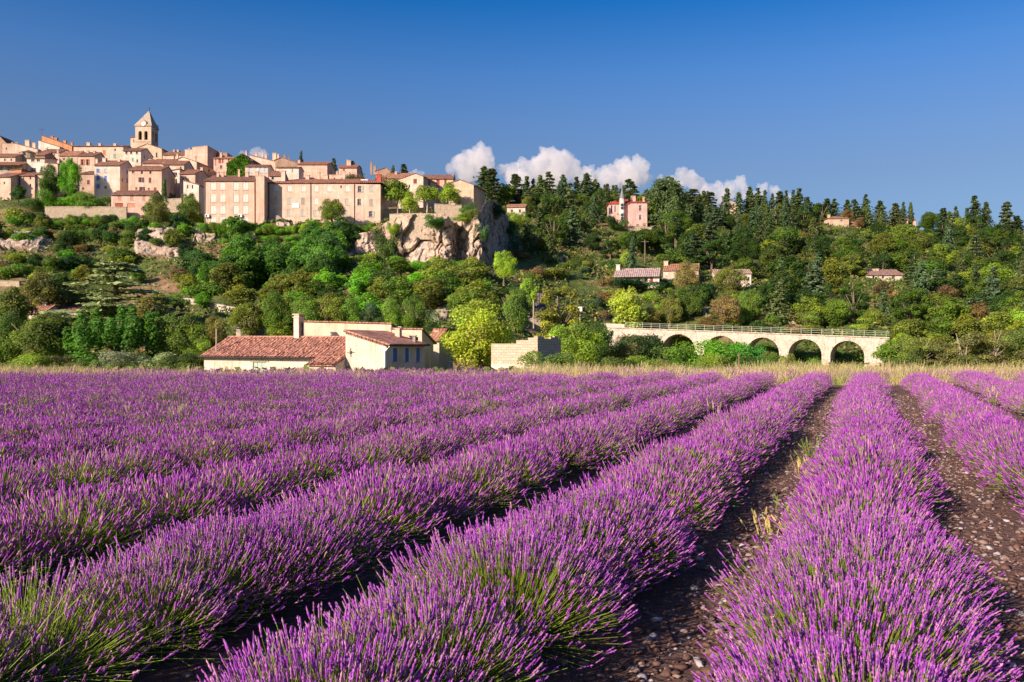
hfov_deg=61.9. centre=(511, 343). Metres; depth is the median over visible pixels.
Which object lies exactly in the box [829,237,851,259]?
oak tree
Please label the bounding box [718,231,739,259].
oak tree
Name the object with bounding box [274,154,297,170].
village house
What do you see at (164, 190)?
cypress tree
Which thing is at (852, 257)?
oak tree
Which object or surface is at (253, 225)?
bush
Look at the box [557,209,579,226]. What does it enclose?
oak tree
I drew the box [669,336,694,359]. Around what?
bush
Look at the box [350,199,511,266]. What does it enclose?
cliff
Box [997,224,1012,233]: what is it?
oak tree
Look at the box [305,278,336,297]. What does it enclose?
broadleaf tree
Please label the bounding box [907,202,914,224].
cypress tree
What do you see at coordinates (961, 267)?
conifer tree
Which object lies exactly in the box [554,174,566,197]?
conifer tree
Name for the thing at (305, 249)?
broadleaf tree
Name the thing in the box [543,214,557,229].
oak tree
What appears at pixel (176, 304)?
shrub
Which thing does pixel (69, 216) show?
bush
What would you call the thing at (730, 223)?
oak tree
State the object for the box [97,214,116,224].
bush
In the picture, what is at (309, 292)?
broadleaf tree
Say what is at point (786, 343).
viaduct
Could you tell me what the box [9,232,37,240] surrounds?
shrub
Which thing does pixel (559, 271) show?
shrub
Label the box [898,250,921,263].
oak tree
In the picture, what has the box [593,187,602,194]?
oak tree
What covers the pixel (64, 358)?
bush
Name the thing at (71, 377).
lavender row
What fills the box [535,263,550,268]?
shrub
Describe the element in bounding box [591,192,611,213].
oak tree
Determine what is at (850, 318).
shrub
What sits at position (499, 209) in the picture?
bush
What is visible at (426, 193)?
plane tree
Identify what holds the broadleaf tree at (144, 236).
on the ground at (290, 616)
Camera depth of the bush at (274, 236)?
174.17 m
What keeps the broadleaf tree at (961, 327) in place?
on the ground at (290, 616)
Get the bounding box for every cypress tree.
[161,178,166,198]
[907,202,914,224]
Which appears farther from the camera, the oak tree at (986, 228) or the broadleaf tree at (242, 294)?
the oak tree at (986, 228)
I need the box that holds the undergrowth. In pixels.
[0,192,1023,375]
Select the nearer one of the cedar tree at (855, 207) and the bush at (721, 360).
the bush at (721, 360)
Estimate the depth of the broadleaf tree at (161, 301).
135.87 m
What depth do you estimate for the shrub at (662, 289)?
170.27 m
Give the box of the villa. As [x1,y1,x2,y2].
[607,187,647,227]
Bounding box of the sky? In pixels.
[0,0,1023,230]
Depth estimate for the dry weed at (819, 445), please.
11.36 m
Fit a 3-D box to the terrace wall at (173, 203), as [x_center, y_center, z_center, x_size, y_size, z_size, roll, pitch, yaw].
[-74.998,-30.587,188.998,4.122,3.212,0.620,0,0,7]
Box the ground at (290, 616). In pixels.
[0,184,1023,681]
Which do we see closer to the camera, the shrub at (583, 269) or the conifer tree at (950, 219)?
the shrub at (583, 269)
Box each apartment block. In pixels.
[203,169,255,225]
[268,170,387,227]
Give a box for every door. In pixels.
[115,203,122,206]
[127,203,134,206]
[254,362,265,372]
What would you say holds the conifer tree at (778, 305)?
on the ground at (290, 616)
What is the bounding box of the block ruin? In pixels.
[491,336,560,369]
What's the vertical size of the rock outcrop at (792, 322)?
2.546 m
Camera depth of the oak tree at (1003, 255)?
224.86 m
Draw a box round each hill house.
[507,204,527,218]
[662,261,699,280]
[711,269,751,286]
[819,214,849,227]
[861,269,903,280]
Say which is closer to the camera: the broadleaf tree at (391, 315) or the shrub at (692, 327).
the broadleaf tree at (391, 315)
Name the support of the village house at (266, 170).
on the ground at (290, 616)
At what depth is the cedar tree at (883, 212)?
289.26 m
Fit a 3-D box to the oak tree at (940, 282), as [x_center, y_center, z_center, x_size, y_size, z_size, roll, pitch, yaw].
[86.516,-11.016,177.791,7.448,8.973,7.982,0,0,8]
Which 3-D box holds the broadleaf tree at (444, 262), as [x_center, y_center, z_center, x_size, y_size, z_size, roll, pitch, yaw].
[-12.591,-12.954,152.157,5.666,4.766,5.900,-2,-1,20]
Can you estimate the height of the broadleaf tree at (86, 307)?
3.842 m
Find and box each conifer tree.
[332,158,337,174]
[400,163,408,172]
[472,165,490,199]
[515,220,536,253]
[519,185,528,202]
[521,176,530,189]
[529,178,535,189]
[531,207,547,239]
[535,174,547,192]
[538,228,558,262]
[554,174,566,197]
[554,183,566,213]
[556,183,578,217]
[563,204,590,247]
[573,177,582,194]
[576,172,598,206]
[583,196,600,226]
[590,179,599,194]
[596,189,611,222]
[601,184,607,196]
[612,185,618,196]
[622,237,640,267]
[691,193,707,225]
[700,190,713,218]
[703,207,711,231]
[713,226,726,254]
[718,188,737,218]
[718,229,734,262]
[732,191,747,216]
[733,214,742,230]
[741,190,750,213]
[743,186,753,212]
[746,207,758,233]
[752,188,761,206]
[752,279,799,327]
[754,200,762,221]
[755,221,766,250]
[756,208,762,226]
[759,190,768,211]
[760,204,777,238]
[768,255,785,279]
[769,193,774,216]
[770,190,789,217]
[770,209,775,230]
[777,198,786,224]
[779,208,791,228]
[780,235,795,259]
[783,190,790,211]
[788,187,804,213]
[788,205,805,228]
[789,189,795,208]
[800,196,814,217]
[801,259,827,300]
[802,197,821,219]
[805,237,823,263]
[808,218,821,236]
[815,252,824,285]
[819,198,838,217]
[828,199,841,216]
[840,199,850,214]
[860,194,874,221]
[864,207,876,227]
[869,200,891,223]
[877,211,886,232]
[878,287,893,322]
[886,202,909,226]
[899,201,908,225]
[909,261,934,294]
[934,208,947,230]
[937,222,955,253]
[942,211,956,236]
[952,206,961,217]
[953,253,967,279]
[960,261,984,297]
[963,195,990,228]
[963,208,971,224]
[976,202,995,226]
[977,266,1001,313]
[1005,251,1023,286]
[1010,215,1023,233]
[1012,265,1023,289]
[1017,241,1023,255]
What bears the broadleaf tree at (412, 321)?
on the ground at (290, 616)
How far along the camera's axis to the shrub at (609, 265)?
192.41 m
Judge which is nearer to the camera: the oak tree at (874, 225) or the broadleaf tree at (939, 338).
the broadleaf tree at (939, 338)
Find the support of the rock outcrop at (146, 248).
on the ground at (290, 616)
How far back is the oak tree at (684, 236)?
192.14 m
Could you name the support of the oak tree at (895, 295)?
on the ground at (290, 616)
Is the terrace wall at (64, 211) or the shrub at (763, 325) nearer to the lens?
the shrub at (763, 325)
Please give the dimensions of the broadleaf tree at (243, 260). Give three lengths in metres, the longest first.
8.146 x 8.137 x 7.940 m
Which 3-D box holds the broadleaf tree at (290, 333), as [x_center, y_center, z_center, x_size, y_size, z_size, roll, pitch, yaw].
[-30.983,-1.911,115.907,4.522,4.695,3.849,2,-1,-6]
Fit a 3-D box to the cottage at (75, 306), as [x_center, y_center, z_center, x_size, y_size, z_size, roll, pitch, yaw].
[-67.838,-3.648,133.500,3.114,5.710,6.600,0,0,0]
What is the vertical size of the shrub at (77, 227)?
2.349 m
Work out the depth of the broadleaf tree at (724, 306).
149.99 m
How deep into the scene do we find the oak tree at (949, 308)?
134.39 m
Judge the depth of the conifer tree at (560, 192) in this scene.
254.78 m
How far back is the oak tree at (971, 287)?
178.85 m
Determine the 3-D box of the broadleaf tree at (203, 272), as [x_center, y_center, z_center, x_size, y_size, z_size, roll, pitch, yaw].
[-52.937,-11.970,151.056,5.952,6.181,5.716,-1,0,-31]
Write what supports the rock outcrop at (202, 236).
on the ground at (290, 616)
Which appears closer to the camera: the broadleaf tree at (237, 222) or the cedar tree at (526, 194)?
the broadleaf tree at (237, 222)
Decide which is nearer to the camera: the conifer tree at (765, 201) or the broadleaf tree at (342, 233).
the broadleaf tree at (342, 233)
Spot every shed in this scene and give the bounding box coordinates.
[234,316,268,335]
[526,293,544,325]
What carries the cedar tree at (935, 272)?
on the ground at (290, 616)
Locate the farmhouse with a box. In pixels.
[198,314,436,372]
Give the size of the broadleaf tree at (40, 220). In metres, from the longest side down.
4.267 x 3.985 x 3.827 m
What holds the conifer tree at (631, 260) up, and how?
on the ground at (290, 616)
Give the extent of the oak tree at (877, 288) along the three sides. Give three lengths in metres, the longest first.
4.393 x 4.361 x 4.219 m
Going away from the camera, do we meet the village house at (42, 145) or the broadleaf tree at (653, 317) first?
the broadleaf tree at (653, 317)
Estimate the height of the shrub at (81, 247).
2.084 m
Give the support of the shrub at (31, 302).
on the ground at (290, 616)
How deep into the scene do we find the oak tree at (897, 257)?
213.73 m
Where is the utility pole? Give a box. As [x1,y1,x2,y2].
[641,240,648,262]
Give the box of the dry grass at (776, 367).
[0,357,1023,385]
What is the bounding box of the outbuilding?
[429,328,452,370]
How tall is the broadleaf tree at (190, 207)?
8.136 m
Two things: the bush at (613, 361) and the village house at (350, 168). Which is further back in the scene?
the village house at (350, 168)
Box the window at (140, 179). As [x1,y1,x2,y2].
[138,177,143,182]
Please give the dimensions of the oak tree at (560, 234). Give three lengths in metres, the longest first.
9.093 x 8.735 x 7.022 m
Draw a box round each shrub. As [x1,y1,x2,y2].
[0,260,13,266]
[0,265,30,277]
[1,206,31,220]
[4,252,28,261]
[5,216,33,224]
[6,263,34,276]
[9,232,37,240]
[22,211,46,221]
[23,299,40,306]
[25,264,42,272]
[45,222,61,228]
[46,229,57,235]
[49,271,81,283]
[61,229,89,241]
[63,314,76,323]
[64,224,87,230]
[73,243,90,251]
[73,253,99,267]
[85,228,104,239]
[89,229,123,242]
[101,226,116,232]
[103,245,120,252]
[107,248,140,259]
[108,221,124,228]
[108,253,135,263]
[117,215,139,222]
[117,237,134,246]
[119,231,135,237]
[123,221,146,231]
[136,219,150,226]
[139,215,153,221]
[147,222,168,227]
[149,237,175,246]
[166,294,190,307]
[167,266,190,277]
[172,219,194,225]
[172,272,194,282]
[172,299,188,306]
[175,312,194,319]
[179,281,226,296]
[186,217,203,222]
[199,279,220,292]
[351,255,362,263]
[361,252,379,260]
[381,255,400,263]
[409,262,425,269]
[495,283,520,298]
[510,250,531,259]
[517,265,546,276]
[519,274,534,280]
[530,273,541,279]
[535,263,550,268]
[541,252,559,262]
[542,267,570,278]
[552,291,565,296]
[554,284,570,295]
[558,260,579,268]
[567,252,588,259]
[571,257,595,267]
[572,272,582,278]
[576,260,593,267]
[576,266,592,272]
[586,296,604,306]
[592,310,610,318]
[593,291,618,300]
[597,275,616,286]
[598,260,614,265]
[605,267,622,274]
[606,260,623,268]
[639,293,661,302]
[644,290,658,294]
[648,286,664,291]
[689,323,701,329]
[723,323,733,328]
[724,289,740,295]
[727,315,746,326]
[729,294,745,302]
[749,320,774,332]
[754,313,767,320]
[759,313,788,324]
[783,324,803,332]
[785,311,799,320]
[802,324,825,333]
[831,287,841,293]
[844,314,856,322]
[847,309,866,318]
[850,322,871,332]
[856,317,881,325]
[869,294,881,298]
[886,291,899,300]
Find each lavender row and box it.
[0,368,681,526]
[0,369,355,406]
[0,369,513,430]
[0,370,206,390]
[0,370,311,404]
[0,370,461,420]
[0,370,727,600]
[0,371,53,380]
[0,371,103,383]
[0,371,153,384]
[0,371,571,458]
[0,371,624,485]
[0,372,252,395]
[0,372,419,417]
[0,372,779,681]
[197,370,835,681]
[691,370,1023,681]
[900,373,1023,523]
[947,369,1023,416]
[1008,371,1023,384]
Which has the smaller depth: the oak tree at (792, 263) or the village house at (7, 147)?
the oak tree at (792, 263)
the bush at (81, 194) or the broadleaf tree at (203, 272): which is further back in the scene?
the bush at (81, 194)
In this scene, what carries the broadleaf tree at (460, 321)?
on the ground at (290, 616)
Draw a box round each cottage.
[28,302,59,318]
[59,302,87,314]
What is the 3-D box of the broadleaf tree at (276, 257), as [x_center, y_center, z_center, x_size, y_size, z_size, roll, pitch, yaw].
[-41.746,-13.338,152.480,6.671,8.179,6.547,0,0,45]
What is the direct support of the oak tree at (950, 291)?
on the ground at (290, 616)
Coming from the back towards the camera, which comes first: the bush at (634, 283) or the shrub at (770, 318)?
the bush at (634, 283)
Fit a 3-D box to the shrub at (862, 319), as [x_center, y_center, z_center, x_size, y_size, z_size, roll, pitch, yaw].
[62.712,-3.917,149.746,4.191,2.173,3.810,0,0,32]
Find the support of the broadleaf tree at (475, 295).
on the ground at (290, 616)
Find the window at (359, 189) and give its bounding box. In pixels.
[356,186,362,192]
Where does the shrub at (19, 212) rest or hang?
on the ground at (290, 616)
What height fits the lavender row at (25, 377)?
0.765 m
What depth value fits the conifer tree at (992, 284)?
169.25 m
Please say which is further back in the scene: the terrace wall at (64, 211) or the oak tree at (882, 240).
the oak tree at (882, 240)
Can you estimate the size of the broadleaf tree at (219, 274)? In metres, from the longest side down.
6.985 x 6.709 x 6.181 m
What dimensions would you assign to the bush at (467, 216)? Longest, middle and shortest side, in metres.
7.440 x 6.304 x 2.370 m
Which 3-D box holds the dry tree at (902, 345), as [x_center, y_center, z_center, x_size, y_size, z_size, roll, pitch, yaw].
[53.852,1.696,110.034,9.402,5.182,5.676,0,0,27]
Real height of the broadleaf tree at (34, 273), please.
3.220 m
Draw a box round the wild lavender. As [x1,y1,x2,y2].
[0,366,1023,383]
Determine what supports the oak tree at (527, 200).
on the ground at (290, 616)
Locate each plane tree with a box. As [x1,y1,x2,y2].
[381,177,409,213]
[399,190,419,212]
[415,185,438,212]
[437,182,461,203]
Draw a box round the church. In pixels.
[130,109,167,158]
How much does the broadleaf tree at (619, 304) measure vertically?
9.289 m
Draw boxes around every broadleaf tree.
[0,228,14,239]
[0,286,38,327]
[0,312,24,366]
[6,310,75,365]
[9,185,26,201]
[19,271,71,307]
[26,253,42,266]
[27,269,47,280]
[30,226,49,237]
[33,214,52,228]
[38,163,60,197]
[41,256,64,272]
[50,272,72,288]
[52,241,73,257]
[55,230,81,246]
[56,249,78,257]
[57,157,82,195]
[58,255,80,272]
[60,305,172,368]
[62,284,98,305]
[70,264,99,282]
[79,300,117,325]
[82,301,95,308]
[98,223,108,230]
[130,267,146,282]
[130,295,173,350]
[136,231,150,240]
[137,227,152,234]
[141,203,158,214]
[144,192,170,224]
[151,312,209,358]
[152,293,169,305]
[162,229,184,246]
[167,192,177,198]
[170,213,188,229]
[173,248,210,269]
[176,192,201,220]
[176,243,197,259]
[176,275,198,295]
[177,222,192,235]
[180,335,212,366]
[187,252,213,283]
[194,213,203,222]
[194,291,211,306]
[196,259,217,282]
[202,252,217,261]
[203,314,229,345]
[207,261,251,291]
[210,259,233,290]
[213,253,233,262]
[217,268,255,289]
[219,284,257,305]
[221,215,247,236]
[221,234,255,256]
[222,249,269,287]
[224,246,237,254]
[227,232,255,250]
[227,301,267,335]
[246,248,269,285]
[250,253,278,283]
[253,285,276,303]
[258,238,280,254]
[258,247,297,280]
[260,290,293,335]
[263,243,283,255]
[266,273,292,294]
[267,313,293,335]
[272,295,294,314]
[279,264,301,288]
[281,241,293,252]
[281,249,308,269]
[284,291,305,302]
[286,295,322,323]
[287,267,319,285]
[290,237,318,266]
[291,281,318,298]
[295,234,316,246]
[300,222,324,237]
[302,252,344,285]
[304,247,337,267]
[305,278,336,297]
[309,242,340,263]
[312,229,347,252]
[312,268,347,289]
[313,286,346,300]
[314,292,347,320]
[317,198,345,221]
[322,231,351,251]
[323,215,360,245]
[324,221,336,230]
[328,228,349,249]
[332,245,353,268]
[338,296,364,321]
[342,267,373,294]
[344,292,385,317]
[351,257,384,273]
[355,301,383,321]
[357,300,382,317]
[366,269,397,290]
[366,277,392,301]
[379,296,405,327]
[381,275,420,306]
[385,256,414,274]
[399,293,425,327]
[403,276,449,308]
[406,271,424,282]
[417,308,439,333]
[418,263,456,279]
[424,258,452,271]
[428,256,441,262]
[430,270,465,294]
[436,297,514,369]
[441,265,477,291]
[444,280,493,304]
[446,290,468,313]
[454,314,472,329]
[459,256,491,277]
[460,288,490,316]
[477,279,491,291]
[487,290,504,307]
[493,249,517,285]
[501,287,532,333]
[520,276,538,307]
[532,286,581,338]
[547,321,606,365]
[589,319,617,368]
[606,285,651,327]
[619,250,633,267]
[637,306,661,327]
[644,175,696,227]
[658,294,682,327]
[672,260,700,289]
[675,284,707,318]
[695,316,724,329]
[709,294,741,324]
[712,266,749,290]
[737,289,762,323]
[795,309,822,325]
[821,298,852,326]
[858,308,889,325]
[871,339,902,366]
[886,329,913,338]
[892,333,915,342]
[896,334,916,343]
[897,340,929,366]
[917,332,941,341]
[918,317,952,338]
[926,350,935,359]
[928,335,964,359]
[950,313,981,337]
[980,310,1023,334]
[983,331,999,351]
[997,328,1023,367]
[1006,307,1023,329]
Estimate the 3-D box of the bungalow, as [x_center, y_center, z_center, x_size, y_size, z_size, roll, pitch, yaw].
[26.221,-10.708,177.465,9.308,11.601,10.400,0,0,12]
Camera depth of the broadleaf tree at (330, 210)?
176.89 m
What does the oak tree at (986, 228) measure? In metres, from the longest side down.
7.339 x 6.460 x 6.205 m
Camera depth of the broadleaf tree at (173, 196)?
194.07 m
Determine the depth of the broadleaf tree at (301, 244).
159.32 m
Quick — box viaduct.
[600,322,891,365]
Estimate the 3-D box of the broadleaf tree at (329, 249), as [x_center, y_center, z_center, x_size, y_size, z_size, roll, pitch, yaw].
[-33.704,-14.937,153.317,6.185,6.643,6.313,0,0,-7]
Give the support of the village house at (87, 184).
on the ground at (290, 616)
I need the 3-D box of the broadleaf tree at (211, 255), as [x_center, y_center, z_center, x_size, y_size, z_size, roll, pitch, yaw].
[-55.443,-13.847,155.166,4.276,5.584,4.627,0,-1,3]
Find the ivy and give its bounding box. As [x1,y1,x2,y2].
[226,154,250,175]
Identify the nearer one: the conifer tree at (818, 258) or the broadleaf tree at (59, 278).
the broadleaf tree at (59, 278)
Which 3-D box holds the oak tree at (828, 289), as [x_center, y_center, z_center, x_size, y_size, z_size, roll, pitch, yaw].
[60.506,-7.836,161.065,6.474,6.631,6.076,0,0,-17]
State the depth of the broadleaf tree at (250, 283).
147.18 m
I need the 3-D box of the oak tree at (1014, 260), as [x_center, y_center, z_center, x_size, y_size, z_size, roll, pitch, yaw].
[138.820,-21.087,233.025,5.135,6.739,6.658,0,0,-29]
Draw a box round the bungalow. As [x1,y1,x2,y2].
[613,264,661,288]
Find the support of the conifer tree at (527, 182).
on the ground at (290, 616)
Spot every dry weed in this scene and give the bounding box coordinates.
[739,505,790,535]
[773,491,798,512]
[786,454,821,478]
[794,435,821,464]
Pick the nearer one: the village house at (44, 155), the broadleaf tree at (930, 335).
the broadleaf tree at (930, 335)
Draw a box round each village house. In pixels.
[0,136,12,152]
[0,153,21,161]
[0,162,26,173]
[0,172,25,199]
[2,142,13,152]
[10,168,33,172]
[14,140,39,152]
[19,150,35,161]
[19,173,35,197]
[27,158,57,172]
[34,172,54,197]
[35,152,57,160]
[38,140,68,151]
[39,148,67,162]
[42,135,73,150]
[44,162,69,195]
[56,149,83,183]
[74,142,131,159]
[76,150,104,191]
[79,171,93,196]
[93,158,131,205]
[110,190,160,219]
[122,148,153,165]
[128,166,175,198]
[142,159,177,165]
[161,161,193,170]
[162,150,184,158]
[170,154,213,176]
[172,168,184,197]
[179,167,208,197]
[183,180,203,215]
[185,148,191,159]
[192,145,218,167]
[214,152,234,175]
[217,151,232,156]
[226,151,260,170]
[244,165,273,177]
[250,151,279,170]
[268,170,288,181]
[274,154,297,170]
[275,167,303,179]
[297,160,334,178]
[329,171,345,178]
[338,160,362,176]
[370,162,391,182]
[386,171,412,206]
[398,173,437,211]
[424,174,454,203]
[443,179,485,215]
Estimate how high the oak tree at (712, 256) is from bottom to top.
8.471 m
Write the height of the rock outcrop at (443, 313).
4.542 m
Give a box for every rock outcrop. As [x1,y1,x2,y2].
[0,230,52,251]
[134,226,176,257]
[172,247,189,263]
[193,223,218,243]
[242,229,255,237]
[276,222,291,234]
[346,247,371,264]
[405,303,450,321]
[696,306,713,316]
[788,320,824,325]
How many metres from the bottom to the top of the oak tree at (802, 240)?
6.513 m
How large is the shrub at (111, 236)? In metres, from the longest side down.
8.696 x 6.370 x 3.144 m
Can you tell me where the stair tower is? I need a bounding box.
[255,171,272,224]
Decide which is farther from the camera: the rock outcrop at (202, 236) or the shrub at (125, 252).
the rock outcrop at (202, 236)
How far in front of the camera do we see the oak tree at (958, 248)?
248.52 m
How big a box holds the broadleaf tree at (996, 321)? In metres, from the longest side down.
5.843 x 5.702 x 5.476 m
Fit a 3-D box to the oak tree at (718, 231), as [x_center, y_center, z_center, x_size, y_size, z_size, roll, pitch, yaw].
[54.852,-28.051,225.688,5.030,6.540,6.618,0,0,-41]
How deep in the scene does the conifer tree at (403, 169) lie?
255.68 m
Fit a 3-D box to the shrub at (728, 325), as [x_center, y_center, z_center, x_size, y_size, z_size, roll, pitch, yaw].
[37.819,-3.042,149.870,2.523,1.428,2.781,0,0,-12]
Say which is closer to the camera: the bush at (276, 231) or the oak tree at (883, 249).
the bush at (276, 231)
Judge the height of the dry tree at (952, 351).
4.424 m
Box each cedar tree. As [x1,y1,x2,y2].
[39,261,178,319]
[485,168,502,203]
[506,173,523,203]
[521,191,531,200]
[532,188,544,204]
[543,171,556,194]
[623,179,639,201]
[666,217,682,243]
[684,189,699,210]
[684,234,710,264]
[703,221,720,246]
[706,192,718,212]
[709,208,726,226]
[748,198,755,212]
[757,207,775,225]
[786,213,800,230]
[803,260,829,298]
[850,199,863,221]
[875,207,888,227]
[902,259,917,286]
[928,269,946,279]
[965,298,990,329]
[969,235,984,262]
[998,201,1016,230]
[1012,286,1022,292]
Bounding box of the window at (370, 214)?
[367,211,373,217]
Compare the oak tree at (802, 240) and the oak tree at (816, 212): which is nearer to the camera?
the oak tree at (802, 240)
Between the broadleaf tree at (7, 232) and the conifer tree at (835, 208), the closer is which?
the broadleaf tree at (7, 232)
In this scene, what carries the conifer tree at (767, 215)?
on the ground at (290, 616)
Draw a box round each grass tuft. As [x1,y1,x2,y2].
[172,404,199,418]
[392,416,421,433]
[707,400,721,414]
[986,385,997,401]
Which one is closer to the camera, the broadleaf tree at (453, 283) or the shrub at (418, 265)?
the broadleaf tree at (453, 283)
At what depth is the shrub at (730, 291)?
169.83 m
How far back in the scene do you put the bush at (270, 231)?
176.48 m
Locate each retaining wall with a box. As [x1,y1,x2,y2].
[0,280,21,286]
[181,298,235,312]
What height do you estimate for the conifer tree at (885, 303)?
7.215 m
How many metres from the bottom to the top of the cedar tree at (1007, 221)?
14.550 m
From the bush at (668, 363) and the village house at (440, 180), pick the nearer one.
the bush at (668, 363)
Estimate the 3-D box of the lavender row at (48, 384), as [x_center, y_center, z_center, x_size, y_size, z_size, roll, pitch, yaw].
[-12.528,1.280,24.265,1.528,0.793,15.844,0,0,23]
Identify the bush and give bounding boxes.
[4,351,66,369]
[17,197,44,211]
[35,188,66,207]
[46,216,62,221]
[47,354,89,366]
[51,191,96,205]
[52,217,66,227]
[59,214,74,225]
[62,213,88,225]
[73,190,95,205]
[74,195,110,206]
[77,216,98,225]
[89,217,100,226]
[90,360,129,370]
[93,213,113,226]
[96,350,179,370]
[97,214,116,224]
[152,351,198,370]
[192,223,210,232]
[200,224,217,232]
[208,222,218,233]
[211,223,225,233]
[218,238,229,242]
[219,223,230,232]
[221,234,230,239]
[247,222,268,233]
[257,223,278,234]
[259,225,278,233]
[269,235,281,240]
[273,225,285,234]
[276,219,291,223]
[278,225,289,234]
[280,225,298,233]
[284,235,301,239]
[285,225,303,232]
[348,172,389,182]
[359,225,368,232]
[362,222,375,226]
[373,227,399,259]
[385,223,399,233]
[423,214,444,228]
[451,209,480,223]
[458,201,477,212]
[474,223,489,241]
[493,200,506,218]
[506,211,531,225]
[506,221,517,237]
[514,348,582,367]
[592,341,641,366]
[600,355,648,369]
[604,215,628,230]
[607,333,644,352]
[610,276,666,290]
[618,332,674,360]
[621,356,662,367]
[650,361,678,368]
[660,278,678,288]
[660,345,722,368]
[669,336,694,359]
[670,336,755,368]
[694,352,749,369]
[728,339,767,364]
[737,353,780,367]
[756,341,778,355]
[760,351,795,365]
[791,348,838,365]
[793,362,825,369]
[812,349,863,365]
[848,231,866,235]
[860,230,873,235]
[890,353,945,368]
[930,355,982,369]
[964,351,1003,368]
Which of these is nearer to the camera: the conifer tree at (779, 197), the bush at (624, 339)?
the bush at (624, 339)
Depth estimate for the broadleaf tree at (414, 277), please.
143.14 m
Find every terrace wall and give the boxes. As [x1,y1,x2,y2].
[45,206,127,220]
[164,198,182,212]
[383,207,431,222]
[389,213,444,239]
[434,204,461,222]
[629,225,655,230]
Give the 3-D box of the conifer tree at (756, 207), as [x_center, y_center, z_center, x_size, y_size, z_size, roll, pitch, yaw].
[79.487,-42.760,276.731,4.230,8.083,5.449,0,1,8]
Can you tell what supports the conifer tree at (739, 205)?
on the ground at (290, 616)
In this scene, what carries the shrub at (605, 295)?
on the ground at (290, 616)
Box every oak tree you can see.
[495,183,514,204]
[520,227,544,251]
[522,196,533,211]
[531,192,543,209]
[531,199,554,218]
[535,235,557,254]
[537,193,564,215]
[541,219,568,247]
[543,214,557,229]
[551,218,571,232]
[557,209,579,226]
[574,193,585,205]
[578,210,596,230]
[580,200,601,214]
[583,231,600,251]
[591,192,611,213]
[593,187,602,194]
[599,240,621,259]
[615,231,630,250]
[623,230,646,253]
[635,228,657,251]
[636,192,654,212]
[648,195,656,212]
[650,226,673,251]
[654,247,689,270]
[655,210,693,232]
[655,219,676,248]
[659,293,684,315]
[660,233,697,262]
[677,237,696,257]
[678,230,702,243]
[686,222,713,243]
[686,281,716,305]
[695,239,730,269]
[712,226,726,239]
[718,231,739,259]
[721,213,736,230]
[727,236,761,260]
[731,226,750,239]
[733,212,757,226]
[734,256,759,279]
[736,228,761,256]
[752,222,770,241]
[756,250,778,279]
[757,282,776,314]
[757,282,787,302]
[758,245,780,255]
[759,249,783,259]
[760,239,776,249]
[763,243,786,257]
[763,270,808,296]
[764,202,788,222]
[766,255,807,271]
[767,226,800,253]
[781,269,802,285]
[782,288,825,312]
[791,211,816,230]
[791,296,823,323]
[792,268,822,284]
[794,230,802,247]
[795,234,813,252]
[796,248,815,271]
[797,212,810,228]
[800,249,826,263]
[802,207,819,218]
[802,235,822,251]
[802,240,835,255]
[813,202,831,221]
[814,227,827,235]
[815,234,829,249]
[819,256,848,292]
[822,285,850,304]
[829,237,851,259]
[835,240,859,261]
[837,281,867,309]
[839,252,867,271]
[839,289,869,316]
[840,209,854,221]
[840,254,866,276]
[842,234,866,252]
[842,279,863,298]
[849,207,872,221]
[854,217,866,228]
[864,227,885,242]
[865,234,879,251]
[867,246,891,265]
[869,222,885,234]
[870,254,894,268]
[872,232,896,253]
[873,281,894,294]
[881,251,908,275]
[883,291,905,319]
[886,238,908,254]
[887,223,916,239]
[890,288,934,329]
[892,290,923,320]
[892,317,928,338]
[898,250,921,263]
[900,248,932,276]
[901,233,926,250]
[909,245,923,251]
[911,270,943,296]
[914,234,935,250]
[914,258,947,280]
[915,291,943,319]
[918,211,941,228]
[918,245,936,257]
[924,250,941,260]
[926,242,958,268]
[926,296,976,338]
[929,237,944,243]
[929,278,950,292]
[929,283,958,298]
[931,292,965,304]
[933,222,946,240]
[946,273,969,295]
[951,225,969,240]
[951,236,968,249]
[953,216,970,228]
[954,246,963,256]
[955,252,979,269]
[956,243,982,258]
[958,269,985,280]
[963,280,988,297]
[963,292,989,310]
[965,237,996,257]
[966,216,984,228]
[966,227,980,242]
[967,301,989,330]
[969,256,986,270]
[970,229,994,245]
[972,256,1012,268]
[979,226,992,233]
[979,262,1016,278]
[980,271,1008,283]
[983,232,997,247]
[986,289,1015,311]
[987,224,1007,232]
[987,250,1013,263]
[988,230,1004,249]
[991,249,1016,262]
[993,228,1011,242]
[993,275,1023,291]
[994,295,1023,312]
[996,296,1022,312]
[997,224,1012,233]
[997,237,1016,250]
[999,290,1023,312]
[1002,260,1017,268]
[1004,246,1020,256]
[1008,239,1019,249]
[1009,233,1023,241]
[1011,255,1021,264]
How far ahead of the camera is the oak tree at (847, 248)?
220.89 m
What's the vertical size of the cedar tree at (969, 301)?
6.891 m
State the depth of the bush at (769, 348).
137.88 m
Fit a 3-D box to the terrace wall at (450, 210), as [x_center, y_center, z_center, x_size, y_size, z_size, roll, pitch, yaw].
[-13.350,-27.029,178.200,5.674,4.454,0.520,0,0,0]
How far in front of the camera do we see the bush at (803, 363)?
110.99 m
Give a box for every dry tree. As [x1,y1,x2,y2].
[889,337,968,363]
[923,343,963,366]
[936,332,994,368]
[953,329,1023,366]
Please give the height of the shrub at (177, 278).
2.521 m
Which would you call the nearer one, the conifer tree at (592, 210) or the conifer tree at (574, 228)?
the conifer tree at (574, 228)
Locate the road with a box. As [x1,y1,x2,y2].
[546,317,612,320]
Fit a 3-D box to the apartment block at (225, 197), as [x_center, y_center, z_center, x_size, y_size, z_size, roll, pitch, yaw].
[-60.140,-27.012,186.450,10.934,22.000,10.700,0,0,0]

